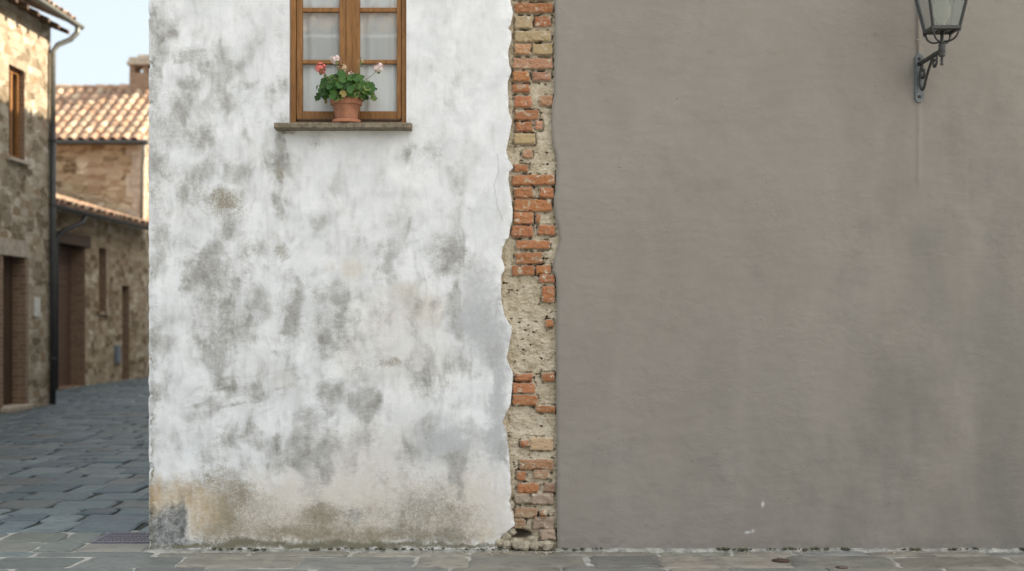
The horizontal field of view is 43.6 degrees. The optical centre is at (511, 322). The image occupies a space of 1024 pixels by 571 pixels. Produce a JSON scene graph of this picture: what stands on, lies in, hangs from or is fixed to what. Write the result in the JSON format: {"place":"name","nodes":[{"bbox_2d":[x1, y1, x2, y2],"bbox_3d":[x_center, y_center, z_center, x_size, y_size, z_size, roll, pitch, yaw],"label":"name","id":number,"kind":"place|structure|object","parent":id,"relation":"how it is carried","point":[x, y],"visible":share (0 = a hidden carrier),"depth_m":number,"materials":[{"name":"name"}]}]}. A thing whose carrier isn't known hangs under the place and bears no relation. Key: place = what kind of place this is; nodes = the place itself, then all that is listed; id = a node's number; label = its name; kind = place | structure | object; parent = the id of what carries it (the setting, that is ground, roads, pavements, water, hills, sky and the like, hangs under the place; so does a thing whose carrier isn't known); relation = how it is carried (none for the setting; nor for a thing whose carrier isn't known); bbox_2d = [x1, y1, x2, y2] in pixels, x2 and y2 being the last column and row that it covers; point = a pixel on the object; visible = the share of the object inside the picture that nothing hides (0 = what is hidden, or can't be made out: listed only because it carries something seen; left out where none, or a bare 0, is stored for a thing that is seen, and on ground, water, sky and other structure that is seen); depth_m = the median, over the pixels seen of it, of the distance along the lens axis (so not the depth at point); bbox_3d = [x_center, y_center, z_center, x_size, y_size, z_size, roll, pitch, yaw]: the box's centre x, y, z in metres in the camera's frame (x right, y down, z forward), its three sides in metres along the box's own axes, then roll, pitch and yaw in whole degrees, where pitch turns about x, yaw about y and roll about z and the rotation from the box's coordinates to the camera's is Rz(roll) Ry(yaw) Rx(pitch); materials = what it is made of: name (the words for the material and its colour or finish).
{"place":"outdoors","nodes":[
{"label":"outdoors","id":0,"kind":"place"},
{"bbox_2d":[0,376,149,532],"bbox_3d":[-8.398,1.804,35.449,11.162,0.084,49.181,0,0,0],"label":"street","id":1,"kind":"structure","parent":0,"point":[52,482],"depth_m":16.39,"materials":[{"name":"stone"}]},
{"bbox_2d":[0,0,84,412],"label":"stone house","id":2,"kind":"structure","parent":1,"relation":"on","point":[28,205],"depth_m":26.49,"materials":[{"name":"stone"}]},
{"bbox_2d":[3,257,11,404],"bbox_3d":[-10.325,0.167,25.798,0.089,3.017,1.087,0,0,1],"label":"door","id":3,"kind":"structure","parent":2,"relation":"in","point":[7,261],"depth_m":26.08,"materials":[{"name":"brown wood"}]},
{"bbox_2d":[9,67,18,157],"bbox_3d":[-10.216,-4.245,25.949,0.140,1.959,0.881,0,0,1],"label":"window","id":4,"kind":"structure","parent":2,"relation":"in","point":[13,74],"depth_m":26.25,"materials":[{"name":"brown wood"}]},
{"bbox_2d":[34,297,39,316],"bbox_3d":[-10.001,-0.336,26.958,0.030,0.404,0.280,0,0,1],"label":"wall plaque","id":5,"kind":"object","parent":2,"relation":"attached to","point":[36,306],"depth_m":26.92,"materials":[{"name":"stone"}]},
{"bbox_2d":[56,193,148,389],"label":"house","id":6,"kind":"structure","parent":1,"relation":"on","point":[100,289],"depth_m":37.17,"materials":[{"name":"brown stone"}]},
{"bbox_2d":[58,246,69,386],"bbox_3d":[-12.545,-0.190,34.990,0.090,3.890,2.343,0,0,1],"label":"door","id":7,"kind":"structure","parent":6,"relation":"in","point":[64,252],"depth_m":35.72,"materials":[{"name":"brown wood"}]},
{"bbox_2d":[99,249,99,310],"bbox_3d":[-12.263,-1.269,37.609,0.070,1.861,0.636,0,0,1],"label":"window","id":8,"kind":"structure","parent":6,"relation":"in","point":[99,249],"depth_m":37.93,"materials":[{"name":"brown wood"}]},
{"bbox_2d":[114,345,120,363],"bbox_3d":[-11.948,0.950,38.784,0.112,0.550,0.340,0,0,1],"label":"meter box","id":9,"kind":"object","parent":6,"relation":"attached to","point":[117,353],"visible":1,"depth_m":38.63,"materials":[{"name":"paint"}]},
{"bbox_2d":[118,346,120,361],"bbox_3d":[-11.898,0.950,38.783,0.012,0.490,0.280,0,0,1],"label":"door","id":10,"kind":"structure","parent":9,"relation":"in","point":[119,347],"depth_m":38.78,"materials":[{"name":"paint"}]},
{"bbox_2d":[56,55,149,376],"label":"tile roofed house","id":11,"kind":"structure","parent":1,"relation":"on","point":[102,146],"depth_m":41.85,"materials":[{"name":"brown stone"}]},
{"bbox_2d":[29,0,149,84],"label":"sky","id":12,"kind":"structure","parent":0,"point":[115,31],"materials":[{"name":"white"}]},
{"bbox_2d":[0,531,1023,570],"bbox_3d":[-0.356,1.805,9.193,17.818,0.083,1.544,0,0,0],"label":"pavement","id":13,"kind":"structure","parent":0,"point":[648,561],"depth_m":9.52,"materials":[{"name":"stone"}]},
{"bbox_2d":[0,532,149,552],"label":"pavement corner","id":14,"kind":"object","parent":13,"relation":"on","point":[60,542],"visible":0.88,"depth_m":10.25,"materials":[{"name":"stone"}]},
{"bbox_2d":[91,532,149,543],"bbox_3d":[-3.140,1.788,10.600,0.540,0.034,0.480,0,0,0],"label":"drain grate","id":15,"kind":"object","parent":14,"relation":"in","point":[125,538],"visible":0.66,"depth_m":10.53,"materials":[{"name":"metal"}]},
{"bbox_2d":[148,0,559,550],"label":"white house","id":16,"kind":"structure","parent":13,"relation":"on","point":[352,334],"depth_m":10.00,"materials":[{"name":"paint"}]},
{"bbox_2d":[297,0,338,121],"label":"curtain","id":17,"kind":"object","parent":16,"relation":"hanging from","point":[320,36],"visible":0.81,"depth_m":10.10,"materials":[{"name":"fabric"}]},
{"bbox_2d":[332,118,360,122],"bbox_3d":[-1.288,-1.563,9.955,0.224,0.028,0.224,0,0,0],"label":"plant saucer","id":18,"kind":"object","parent":16,"relation":"on","point":[346,120],"visible":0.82,"depth_m":9.87,"materials":[{"name":"ceramic"}]},
{"bbox_2d":[314,55,384,118],"bbox_3d":[-1.259,-1.820,9.922,0.547,0.519,0.321,0,0,0],"label":"potted geranium","id":19,"kind":"object","parent":18,"relation":"on","point":[347,96],"visible":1,"depth_m":9.86,"materials":[{"name":"plant"}]},
{"bbox_2d":[290,0,405,122],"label":"window","id":20,"kind":"structure","parent":16,"relation":"in","point":[349,11],"depth_m":10.05,"materials":[{"name":"brown wood"}]},
{"bbox_2d":[360,0,401,121],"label":"curtain","id":21,"kind":"object","parent":16,"relation":"hanging from","point":[378,36],"visible":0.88,"depth_m":10.10,"materials":[{"name":"fabric"}]},
{"bbox_2d":[192,551,976,556],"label":"plaster crumbs","id":22,"kind":"object","parent":13,"relation":"on","point":[504,552],"visible":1,"depth_m":9.87,"materials":[{"name":"white paint"}]},
{"bbox_2d":[146,548,1023,552],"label":"kerb mortar","id":23,"kind":"object","parent":13,"relation":"on","point":[700,550],"visible":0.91,"depth_m":9.97,"materials":[{"name":"grey concrete"}]},
{"bbox_2d":[212,547,1023,550],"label":"moss","id":24,"kind":"object","parent":23,"relation":"on","point":[718,548],"visible":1,"depth_m":9.96,"materials":[{"name":"green plant"}]},
{"bbox_2d":[772,558,789,562],"bbox_3d":[2.004,1.770,9.543,0.130,0.011,0.120,0,0,0],"label":"iron cap","id":25,"kind":"object","parent":13,"relation":"on","point":[781,560],"visible":1,"depth_m":9.51,"materials":[{"name":"metal"}]},
{"bbox_2d":[551,0,1023,548],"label":"grey house","id":26,"kind":"structure","parent":13,"relation":"on","point":[789,266],"depth_m":10.00,"materials":[{"name":"paint"}]},
{"bbox_2d":[916,12,919,54],"bbox_3d":[3.170,-5.195,9.992,0.028,6.200,0.023,0,0,0],"label":"cable conduit","id":27,"kind":"object","parent":26,"relation":"attached to","point":[917,39],"visible":0.68,"depth_m":9.99,"materials":[{"name":"grey metal"}]},
{"bbox_2d":[914,0,967,102],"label":"wall lantern","id":28,"kind":"object","parent":26,"relation":"attached to","point":[941,10],"depth_m":9.48,"materials":[{"name":"grey metal"}]},
{"bbox_2d":[835,566,847,568],"bbox_3d":[2.385,1.770,9.245,0.100,0.011,0.120,0,0,0],"label":"iron cap","id":29,"kind":"object","parent":13,"relation":"on","point":[840,567],"visible":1,"depth_m":9.23,"materials":[{"name":"metal"}]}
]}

